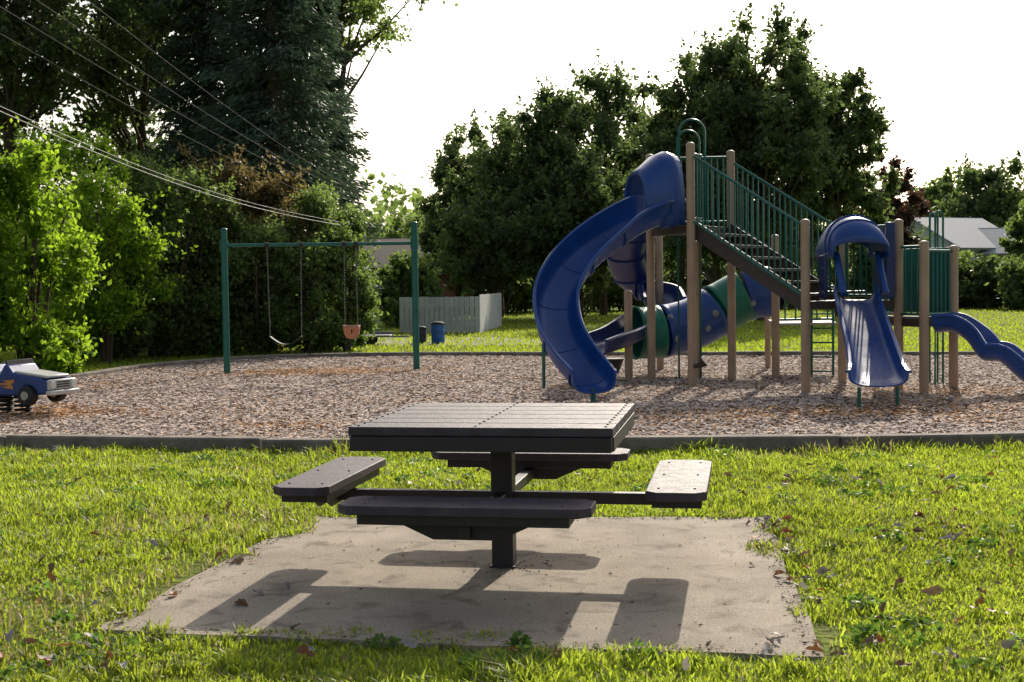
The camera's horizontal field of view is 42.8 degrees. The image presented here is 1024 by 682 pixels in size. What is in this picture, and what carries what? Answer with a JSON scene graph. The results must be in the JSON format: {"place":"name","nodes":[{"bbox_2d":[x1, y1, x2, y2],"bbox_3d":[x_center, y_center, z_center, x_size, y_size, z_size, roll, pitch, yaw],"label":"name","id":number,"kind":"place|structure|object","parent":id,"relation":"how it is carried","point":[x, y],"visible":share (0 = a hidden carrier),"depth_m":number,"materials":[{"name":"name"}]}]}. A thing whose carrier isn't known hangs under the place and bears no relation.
{"place":"outdoors","nodes":[
{"label":"outdoors","id":0,"kind":"place"},
{"bbox_2d":[0,111,337,224],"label":"power line","id":1,"kind":"object","parent":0,"point":[151,174],"visible":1,"depth_m":18.98,"materials":[{"name":"metal"}]},
{"bbox_2d":[0,106,338,221],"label":"power line","id":2,"kind":"object","parent":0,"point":[149,169],"visible":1,"depth_m":18.95,"materials":[{"name":"metal"}]},
{"bbox_2d":[0,33,390,224],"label":"power line","id":3,"kind":"object","parent":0,"point":[169,127],"visible":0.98,"depth_m":19.80,"materials":[{"name":"metal"}]},
{"bbox_2d":[0,6,398,218],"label":"power line","id":4,"kind":"object","parent":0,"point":[172,109],"visible":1,"depth_m":19.81,"materials":[{"name":"metal"}]},
{"bbox_2d":[37,0,396,214],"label":"power line","id":5,"kind":"object","parent":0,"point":[192,104],"visible":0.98,"depth_m":19.71,"materials":[{"name":"metal"}]},
{"bbox_2d":[88,0,397,211],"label":"power line","id":6,"kind":"object","parent":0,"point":[222,103],"visible":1,"depth_m":19.75,"materials":[{"name":"metal"}]},
{"bbox_2d":[365,337,541,345],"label":"asphalt path","id":7,"kind":"structure","parent":0,"point":[429,344],"depth_m":31.88,"materials":[{"name":"grey asphalt"}]},
{"bbox_2d":[362,331,408,344],"bbox_3d":[-3.052,-0.093,30.690,1.280,0.360,0.740,-1,3,0],"label":"utility trailer","id":8,"kind":"object","parent":7,"relation":"on","point":[370,341],"visible":0.53,"depth_m":30.66,"materials":[{"name":"metal"}]},
{"bbox_2d":[419,326,426,343],"bbox_3d":[-2.160,-0.143,31.024,0.276,0.427,0.276,-1,3,0],"label":"trash barrel","id":9,"kind":"object","parent":7,"relation":"on","point":[422,334],"visible":0.62,"depth_m":30.91,"materials":[{"name":"black plastic"}]},
{"bbox_2d":[431,321,444,343],"bbox_3d":[-1.750,-0.198,30.897,0.339,0.536,0.339,-1,3,0],"label":"trash barrel","id":10,"kind":"object","parent":7,"relation":"on","point":[438,332],"visible":0.98,"depth_m":30.76,"materials":[{"name":"blue plastic"}]},
{"bbox_2d":[0,293,1023,681],"bbox_3d":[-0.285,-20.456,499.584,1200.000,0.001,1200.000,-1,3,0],"label":"ground","id":11,"kind":"structure","parent":0,"point":[824,633],"depth_m":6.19,"materials":[{"name":"green plant"}]},
{"bbox_2d":[0,115,38,359],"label":"shrub","id":12,"kind":"object","parent":11,"relation":"on","point":[13,336],"visible":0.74,"depth_m":20.81,"materials":[{"name":"green plant"}]},
{"bbox_2d":[0,134,119,373],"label":"shrub","id":13,"kind":"object","parent":11,"relation":"on","point":[45,223],"visible":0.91,"depth_m":21.01,"materials":[{"name":"green plant"}]},
{"bbox_2d":[0,109,138,358],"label":"shrub","id":14,"kind":"object","parent":11,"relation":"on","point":[77,154],"visible":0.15,"depth_m":25.49,"materials":[{"name":"green plant"}]},
{"bbox_2d":[0,0,198,343],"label":"deciduous tree","id":15,"kind":"object","parent":11,"relation":"on","point":[44,90],"visible":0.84,"depth_m":33.20,"materials":[{"name":"green plant"}]},
{"bbox_2d":[13,149,198,363],"bbox_3d":[-7.752,-1.546,24.550,3.548,4.045,2.563,-1,3,0],"label":"shrub","id":16,"kind":"object","parent":11,"relation":"on","point":[112,307],"visible":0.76,"depth_m":24.07,"materials":[{"name":"green plant"}]},
{"bbox_2d":[40,206,202,359],"bbox_3d":[-7.650,-1.151,25.814,2.824,3.158,2.819,-1,3,0],"label":"shrub","id":17,"kind":"object","parent":11,"relation":"on","point":[130,337],"visible":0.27,"depth_m":25.72,"materials":[{"name":"green plant"}]},
{"bbox_2d":[0,0,307,203],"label":"deciduous tree","id":18,"kind":"object","parent":11,"relation":"on","point":[137,120],"visible":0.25,"depth_m":37.58,"materials":[{"name":"green plant"}]},
{"bbox_2d":[91,132,241,360],"bbox_3d":[-7.128,-1.940,26.223,2.859,4.626,2.832,1,3,33],"label":"shrub","id":19,"kind":"object","parent":11,"relation":"on","point":[170,201],"visible":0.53,"depth_m":26.06,"materials":[{"name":"green plant"}]},
{"bbox_2d":[134,176,263,358],"bbox_3d":[-6.495,-1.536,26.992,3.019,3.795,2.552,-1,3,0],"label":"shrub","id":20,"kind":"object","parent":11,"relation":"on","point":[191,258],"visible":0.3,"depth_m":26.61,"materials":[{"name":"green plant"}]},
{"bbox_2d":[133,0,290,315],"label":"spruce tree","id":21,"kind":"object","parent":11,"relation":"on","point":[202,50],"visible":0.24,"depth_m":34.04,"materials":[{"name":"green plant"}]},
{"bbox_2d":[163,142,279,352],"bbox_3d":[-6.305,-1.972,28.169,3.100,4.478,2.812,-1,3,0],"label":"shrub","id":22,"kind":"object","parent":11,"relation":"on","point":[244,195],"visible":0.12,"depth_m":27.83,"materials":[{"name":"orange plant"}]},
{"bbox_2d":[179,202,326,354],"bbox_3d":[-5.291,-1.262,27.271,3.065,3.158,2.972,-1,3,0],"label":"shrub","id":23,"kind":"object","parent":11,"relation":"on","point":[245,325],"visible":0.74,"depth_m":26.81,"materials":[{"name":"green plant"}]},
{"bbox_2d":[208,161,335,350],"bbox_3d":[-5.062,-1.828,28.458,3.853,4.110,3.074,-1,3,0],"label":"shrub","id":24,"kind":"object","parent":11,"relation":"on","point":[272,196],"visible":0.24,"depth_m":28.05,"materials":[{"name":"orange plant"}]},
{"bbox_2d":[184,0,380,331],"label":"spruce tree","id":25,"kind":"object","parent":11,"relation":"on","point":[291,54],"visible":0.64,"depth_m":32.33,"materials":[{"name":"green plant"}]},
{"bbox_2d":[261,232,357,353],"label":"shrub","id":26,"kind":"object","parent":11,"relation":"on","point":[314,268],"visible":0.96,"depth_m":26.85,"materials":[{"name":"green plant"}]},
{"bbox_2d":[264,179,388,350],"bbox_3d":[-3.928,-1.602,28.213,2.658,3.740,2.211,-1,3,0],"label":"shrub","id":27,"kind":"object","parent":11,"relation":"on","point":[318,208],"visible":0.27,"depth_m":27.92,"materials":[{"name":"green plant"}]},
{"bbox_2d":[283,0,386,327],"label":"spruce tree","id":28,"kind":"object","parent":11,"relation":"on","point":[342,139],"visible":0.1,"depth_m":37.53,"materials":[{"name":"green plant"}]},
{"bbox_2d":[308,219,384,352],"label":"shrub","id":29,"kind":"object","parent":11,"relation":"on","point":[364,298],"visible":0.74,"depth_m":27.33,"materials":[{"name":"green plant"}]},
{"bbox_2d":[248,0,458,209],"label":"deciduous tree","id":30,"kind":"object","parent":11,"relation":"on","point":[358,10],"visible":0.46,"depth_m":43.66,"materials":[{"name":"green plant"}]},
{"bbox_2d":[365,213,410,237],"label":"deciduous tree","id":31,"kind":"object","parent":11,"relation":"on","point":[398,223],"visible":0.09,"depth_m":73.70,"materials":[{"name":"green plant"}]},
{"bbox_2d":[383,207,428,237],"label":"deciduous tree","id":32,"kind":"object","parent":11,"relation":"on","point":[392,233],"visible":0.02,"depth_m":71.50,"materials":[{"name":"green plant"}]},
{"bbox_2d":[368,249,449,327],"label":"shrub","id":33,"kind":"object","parent":11,"relation":"on","point":[397,282],"visible":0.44,"depth_m":43.63,"materials":[{"name":"green plant"}]},
{"bbox_2d":[368,269,479,315],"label":"walls","id":34,"kind":"structure","parent":11,"relation":"on","point":[448,293],"depth_m":57.81,"materials":[{"name":"brick"}]},
{"bbox_2d":[359,237,464,269],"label":"roof","id":35,"kind":"structure","parent":34,"relation":"on","point":[381,253],"depth_m":60.13,"materials":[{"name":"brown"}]},
{"bbox_2d":[399,296,479,333],"bbox_3d":[-2.089,-0.740,37.534,2.511,1.067,0.055,0,3,20],"label":"wooden fence","id":36,"kind":"object","parent":11,"relation":"on","point":[445,310],"visible":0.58,"depth_m":37.45,"materials":[{"name":"grey wood"}]},
{"bbox_2d":[402,125,479,314],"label":"deciduous tree","id":37,"kind":"object","parent":11,"relation":"on","point":[442,162],"visible":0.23,"depth_m":57.20,"materials":[{"name":"green plant"}]},
{"bbox_2d":[92,516,823,662],"bbox_3d":[-0.104,1.149,6.365,2.887,0.100,2.845,0,3,8],"label":"concrete pad","id":38,"kind":"object","parent":11,"relation":"on","point":[688,574],"visible":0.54,"depth_m":5.86,"materials":[{"name":"grey concrete"}]},
{"bbox_2d":[100,515,819,655],"bbox_3d":[-0.059,1.092,6.392,2.884,0.009,2.846,0,3,9],"label":"pad debris","id":39,"kind":"object","parent":38,"relation":"on","point":[787,573],"visible":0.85,"depth_m":5.80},
{"bbox_2d":[273,402,711,568],"bbox_3d":[-0.042,0.725,6.367,1.990,0.749,1.990,0,3,10],"label":"picnic table","id":40,"kind":"object","parent":38,"relation":"on","point":[514,449],"visible":1,"depth_m":5.93,"materials":[{"name":"plastic"}]},
{"bbox_2d":[432,107,532,316],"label":"deciduous tree","id":41,"kind":"object","parent":11,"relation":"on","point":[475,134],"visible":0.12,"depth_m":54.48,"materials":[{"name":"green plant"}]},
{"bbox_2d":[478,293,501,332],"bbox_3d":[-0.652,-0.899,40.103,0.055,1.119,6.069,-1,3,5],"label":"wooden fence","id":42,"kind":"object","parent":11,"relation":"on","point":[490,311],"visible":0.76,"depth_m":39.74,"materials":[{"name":"white wood"}]},
{"bbox_2d":[427,182,566,299],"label":"deciduous tree","id":43,"kind":"object","parent":11,"relation":"on","point":[490,259],"visible":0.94,"depth_m":48.29,"materials":[{"name":"green plant"}]},
{"bbox_2d":[471,262,534,313],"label":"shrub","id":44,"kind":"object","parent":11,"relation":"on","point":[521,296],"visible":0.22,"depth_m":61.05,"materials":[{"name":"green plant"}]},
{"bbox_2d":[0,451,1020,670],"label":"fallen leaves","id":45,"kind":"object","parent":11,"relation":"on","point":[765,646],"visible":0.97,"depth_m":5.70,"materials":[{"name":"brown plant"}]},
{"bbox_2d":[0,446,1023,678],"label":"clover weeds","id":46,"kind":"object","parent":11,"relation":"on","point":[866,629],"visible":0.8,"depth_m":5.58,"materials":[{"name":"green plant"}]},
{"bbox_2d":[0,431,1023,452],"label":"playground kerb","id":47,"kind":"structure","parent":11,"relation":"on","point":[186,443],"depth_m":10.74,"materials":[{"name":"concrete"}]},
{"bbox_2d":[0,354,1023,438],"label":"mulch bed","id":48,"kind":"object","parent":11,"relation":"on","point":[439,395],"visible":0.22,"depth_m":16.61,"materials":[{"name":"brown wood"}]},
{"bbox_2d":[0,358,79,414],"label":"spring rider car","id":49,"kind":"object","parent":48,"relation":"on","point":[26,383],"visible":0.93,"depth_m":14.11,"materials":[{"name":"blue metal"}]},
{"bbox_2d":[220,221,419,374],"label":"posts","id":50,"kind":"object","parent":48,"relation":"on","point":[225,306],"visible":0.94,"depth_m":20.56,"materials":[{"name":"green metal"}]},
{"bbox_2d":[220,238,417,250],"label":"beam","id":51,"kind":"structure","parent":50,"relation":"attached to","point":[225,245],"depth_m":20.52,"materials":[{"name":"green metal"}]},
{"bbox_2d":[266,247,358,335],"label":"chains","id":52,"kind":"object","parent":51,"relation":"hanging from","point":[301,288],"visible":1,"depth_m":20.58,"materials":[{"name":"metal"}]},
{"bbox_2d":[343,325,359,338],"bbox_3d":[-2.532,-0.141,20.625,0.278,0.219,0.237,-1,3,0],"label":"bucket seat","id":53,"kind":"object","parent":52,"relation":"hanging from","point":[355,331],"visible":1,"depth_m":20.54,"materials":[{"name":"orange plastic"}]},
{"bbox_2d":[658,289,727,356],"bbox_3d":[2.606,-0.260,18.813,1.010,0.980,0.779,-1,3,-12],"label":"crawl tube","id":54,"kind":"object","parent":48,"relation":"on","point":[718,324],"visible":0.58,"depth_m":18.51,"materials":[{"name":"plastic"}]},
{"bbox_2d":[667,300,755,341],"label":"tunnel portholes","id":55,"kind":"object","parent":54,"relation":"attached to","point":[715,313],"visible":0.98,"depth_m":18.47,"materials":[{"name":"plastic"}]},
{"bbox_2d":[703,273,755,327],"bbox_3d":[3.147,-0.565,18.894,0.744,0.898,0.799,-1,3,0],"label":"tunnel green","id":56,"kind":"object","parent":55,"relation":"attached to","point":[717,292],"depth_m":18.61,"materials":[{"name":"plastic"}]},
{"bbox_2d":[740,266,779,318],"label":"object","id":57,"kind":"object","parent":56,"relation":"attached to","point":[758,293],"visible":0.51,"depth_m":18.54,"materials":[{"name":"plastic"}]},
{"bbox_2d":[542,288,898,409],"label":"slide supports","id":58,"kind":"object","parent":48,"relation":"on","point":[593,397],"visible":0.52,"depth_m":14.70,"materials":[{"name":"green metal"}]},
{"bbox_2d":[532,195,685,393],"bbox_3d":[1.101,-0.665,16.061,1.315,2.383,3.187,0,3,24],"label":"spiral slide","id":59,"kind":"object","parent":58,"relation":"on","point":[578,255],"visible":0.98,"depth_m":16.03,"materials":[{"name":"blue plastic"}]},
{"bbox_2d":[624,151,684,224],"bbox_3d":[1.839,-1.993,17.139,0.535,0.985,0.890,-2,3,-19],"label":"slide hood","id":60,"kind":"object","parent":59,"relation":"attached to","point":[655,179],"visible":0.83,"depth_m":16.81,"materials":[{"name":"blue plastic"}]},
{"bbox_2d":[833,284,911,386],"bbox_3d":[3.996,-0.096,14.607,0.678,1.068,2.070,0,3,10],"label":"slide","id":61,"kind":"object","parent":58,"relation":"on","point":[874,355],"visible":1,"depth_m":14.59,"materials":[{"name":"blue plastic"}]},
{"bbox_2d":[931,312,1023,381],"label":"wave slide","id":62,"kind":"object","parent":58,"relation":"on","point":[983,341],"visible":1,"depth_m":15.10,"materials":[{"name":"blue plastic"}]},
{"bbox_2d":[624,142,957,394],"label":"posts","id":63,"kind":"object","parent":48,"relation":"on","point":[654,246],"visible":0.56,"depth_m":16.66,"materials":[{"name":"beige paint"}]},
{"bbox_2d":[588,314,646,354],"bbox_3d":[1.501,-0.080,18.268,0.714,0.547,1.740,1,3,31],"label":"slide exit","id":64,"kind":"object","parent":63,"relation":"attached to","point":[611,337],"visible":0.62,"depth_m":18.10,"materials":[{"name":"blue plastic"}]},
{"bbox_2d":[632,305,668,359],"bbox_3d":[1.951,-0.125,18.669,0.434,0.785,0.778,-1,3,-15],"label":"tunnel green","id":65,"kind":"object","parent":64,"relation":"attached to","point":[639,316],"depth_m":18.42,"materials":[{"name":"plastic"}]},
{"bbox_2d":[606,232,686,306],"bbox_3d":[1.977,-1.155,19.504,1.188,1.569,2.035,-1,3,0],"label":"slide","id":66,"kind":"object","parent":63,"relation":"attached to","point":[627,265],"visible":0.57,"depth_m":19.76,"materials":[{"name":"blue plastic"}]},
{"bbox_2d":[652,225,932,326],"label":"decks","id":67,"kind":"object","parent":63,"relation":"attached to","point":[910,321],"visible":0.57,"depth_m":15.85,"materials":[{"name":"brown metal"}]},
{"bbox_2d":[695,222,842,310],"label":"stairs","id":68,"kind":"structure","parent":67,"relation":"on","point":[744,265],"depth_m":16.50,"materials":[{"name":"metal"}]},
{"bbox_2d":[819,222,894,298],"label":"side panels","id":69,"kind":"object","parent":67,"relation":"on","point":[889,262],"visible":0.76,"depth_m":15.59,"materials":[{"name":"blue plastic"}]},
{"bbox_2d":[768,320,836,324],"bbox_3d":[4.199,-0.274,18.890,0.878,0.030,1.839,0,3,8],"label":"landing","id":70,"kind":"object","parent":63,"relation":"attached to","point":[822,322],"visible":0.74,"depth_m":18.12,"materials":[{"name":"metal"}]},
{"bbox_2d":[680,153,952,320],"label":"railings","id":71,"kind":"object","parent":63,"relation":"attached to","point":[700,162],"visible":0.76,"depth_m":16.19,"materials":[{"name":"green metal"}]},
{"bbox_2d":[815,216,889,258],"bbox_3d":[4.077,-1.252,15.672,0.695,0.512,0.869,-1,3,0],"label":"hood","id":72,"kind":"object","parent":71,"relation":"attached to","point":[871,237],"visible":0.93,"depth_m":15.34,"materials":[{"name":"blue plastic"}]},
{"bbox_2d":[823,214,885,251],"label":"hood ribs","id":73,"kind":"object","parent":72,"relation":"attached to","point":[870,221],"visible":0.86,"depth_m":15.43,"materials":[{"name":"blue plastic"}]},
{"bbox_2d":[886,247,948,311],"bbox_3d":[5.056,-0.765,16.463,0.040,0.800,1.217,-2,3,-27],"label":"green panel","id":74,"kind":"object","parent":71,"relation":"attached to","point":[914,280],"visible":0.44,"depth_m":16.20,"materials":[{"name":"metal"}]},
{"bbox_2d":[676,118,943,384],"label":"hoops","id":75,"kind":"object","parent":48,"relation":"on","point":[936,217],"visible":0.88,"depth_m":17.29,"materials":[{"name":"green metal"}]},
{"bbox_2d":[810,309,834,376],"bbox_3d":[4.316,-0.083,18.164,0.328,1.250,0.035,0,3,11],"label":"ladder","id":76,"kind":"object","parent":48,"relation":"on","point":[811,347],"visible":0.69,"depth_m":18.16,"materials":[{"name":"green metal"}]},
{"bbox_2d":[0,307,1023,371],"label":"lawn grass","id":77,"kind":"structure","parent":11,"relation":"on","point":[91,366],"depth_m":29.85,"materials":[{"name":"green plant"}]},
{"bbox_2d":[17,165,1023,302],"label":"distant trees","id":78,"kind":"object","parent":11,"relation":"on","point":[395,202],"depth_m":98.94,"materials":[{"name":"green plant"}]},
{"bbox_2d":[462,75,617,282],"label":"deciduous tree","id":79,"kind":"object","parent":11,"relation":"on","point":[549,118],"visible":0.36,"depth_m":51.01,"materials":[{"name":"green plant"}]},
{"bbox_2d":[68,350,1023,379],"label":"playground kerb","id":80,"kind":"structure","parent":11,"relation":"on","point":[328,355],"depth_m":23.77,"materials":[{"name":"concrete"}]},
{"bbox_2d":[511,142,634,318],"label":"deciduous tree","id":81,"kind":"object","parent":11,"relation":"on","point":[561,201],"visible":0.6,"depth_m":48.75,"materials":[{"name":"green plant"}]},
{"bbox_2d":[555,48,654,314],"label":"deciduous tree","id":82,"kind":"object","parent":11,"relation":"on","point":[603,110],"visible":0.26,"depth_m":55.05,"materials":[{"name":"green plant"}]},
{"bbox_2d":[583,268,674,311],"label":"shrub","id":83,"kind":"object","parent":11,"relation":"on","point":[615,293],"visible":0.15,"depth_m":62.64,"materials":[{"name":"green plant"}]},
{"bbox_2d":[606,97,686,306],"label":"deciduous tree","id":84,"kind":"object","parent":11,"relation":"on","point":[666,265],"visible":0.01,"depth_m":59.51,"materials":[{"name":"green plant"}]},
{"bbox_2d":[614,36,722,295],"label":"maple tree","id":85,"kind":"object","parent":11,"relation":"on","point":[651,122],"visible":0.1,"depth_m":47.63,"materials":[{"name":"green plant"}]},
{"bbox_2d":[664,255,738,296],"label":"shrub","id":86,"kind":"object","parent":11,"relation":"on","point":[709,261],"visible":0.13,"depth_m":64.90,"materials":[{"name":"green plant"}]},
{"bbox_2d":[636,48,805,283],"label":"maple tree","id":87,"kind":"object","parent":11,"relation":"on","point":[659,142],"visible":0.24,"depth_m":44.99,"materials":[{"name":"green plant"}]},
{"bbox_2d":[662,1,854,320],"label":"maple tree","id":88,"kind":"object","parent":11,"relation":"on","point":[779,130],"visible":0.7,"depth_m":43.63,"materials":[{"name":"green plant"}]},
{"bbox_2d":[705,251,849,308],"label":"shrub","id":89,"kind":"object","parent":11,"relation":"on","point":[789,305],"visible":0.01,"depth_m":62.50,"materials":[{"name":"green plant"}]},
{"bbox_2d":[764,18,874,270],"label":"maple tree","id":90,"kind":"object","parent":11,"relation":"on","point":[804,33],"visible":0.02,"depth_m":48.98,"materials":[{"name":"green plant"}]},
{"bbox_2d":[799,66,904,316],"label":"maple tree","id":91,"kind":"object","parent":11,"relation":"on","point":[863,120],"visible":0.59,"depth_m":46.82,"materials":[{"name":"green plant"}]},
{"bbox_2d":[821,225,928,309],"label":"shrub","id":92,"kind":"object","parent":11,"relation":"on","point":[869,275],"visible":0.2,"depth_m":58.94,"materials":[{"name":"green plant"}]},
{"bbox_2d":[854,153,934,244],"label":"deciduous tree","id":93,"kind":"object","parent":11,"relation":"on","point":[905,211],"visible":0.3,"depth_m":59.22,"materials":[{"name":"red plant"}]},
{"bbox_2d":[907,166,971,216],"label":"deciduous tree","id":94,"kind":"object","parent":11,"relation":"on","point":[931,193],"visible":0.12,"depth_m":91.06,"materials":[{"name":"green plant"}]},
{"bbox_2d":[905,222,980,263],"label":"walls","id":95,"kind":"structure","parent":11,"relation":"on","point":[926,233],"depth_m":66.68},
{"bbox_2d":[913,217,997,249],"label":"roof","id":96,"kind":"structure","parent":95,"relation":"on","point":[964,233],"depth_m":66.98,"materials":[{"name":"grey"}]},
{"bbox_2d":[958,257,977,307],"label":"shrub","id":97,"kind":"object","parent":11,"relation":"on","point":[965,269],"visible":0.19,"depth_m":59.50,"materials":[{"name":"green plant"}]},
{"bbox_2d":[930,149,1023,222],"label":"deciduous tree","id":98,"kind":"object","parent":11,"relation":"on","point":[983,203],"visible":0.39,"depth_m":79.05,"materials":[{"name":"green plant"}]},
{"bbox_2d":[958,253,1022,308],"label":"shrub","id":99,"kind":"object","parent":11,"relation":"on","point":[980,294],"visible":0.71,"depth_m":57.58,"materials":[{"name":"green plant"}]},
{"bbox_2d":[981,255,1012,262],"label":"walls","id":100,"kind":"structure","parent":11,"relation":"on","point":[1000,256],"depth_m":65.58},
{"bbox_2d":[976,227,1015,255],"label":"roof","id":101,"kind":"structure","parent":100,"relation":"on","point":[992,235],"depth_m":66.80,"materials":[{"name":"grey"}]},
{"bbox_2d":[984,254,1023,310],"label":"shrub","id":102,"kind":"object","parent":11,"relation":"on","point":[1010,288],"visible":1,"depth_m":54.63,"materials":[{"name":"green plant"}]},
{"bbox_2d":[984,168,1023,227],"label":"deciduous tree","id":103,"kind":"object","parent":11,"relation":"on","point":[1014,197],"visible":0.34,"depth_m":76.03,"materials":[{"name":"green plant"}]},
{"bbox_2d":[998,199,1023,259],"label":"deciduous tree","id":104,"kind":"object","parent":11,"relation":"on","point":[1013,227],"visible":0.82,"depth_m":59.46,"materials":[{"name":"green plant"}]},
{"bbox_2d":[0,0,1023,280],"label":"sky","id":105,"kind":"structure","parent":0,"point":[949,74],"materials":[{"name":"white"}]},
{"bbox_2d":[834,251,888,295],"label":"slide rails","id":106,"kind":"object","parent":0,"point":[877,255],"visible":0.94,"depth_m":15.34,"materials":[{"name":"blue plastic"}]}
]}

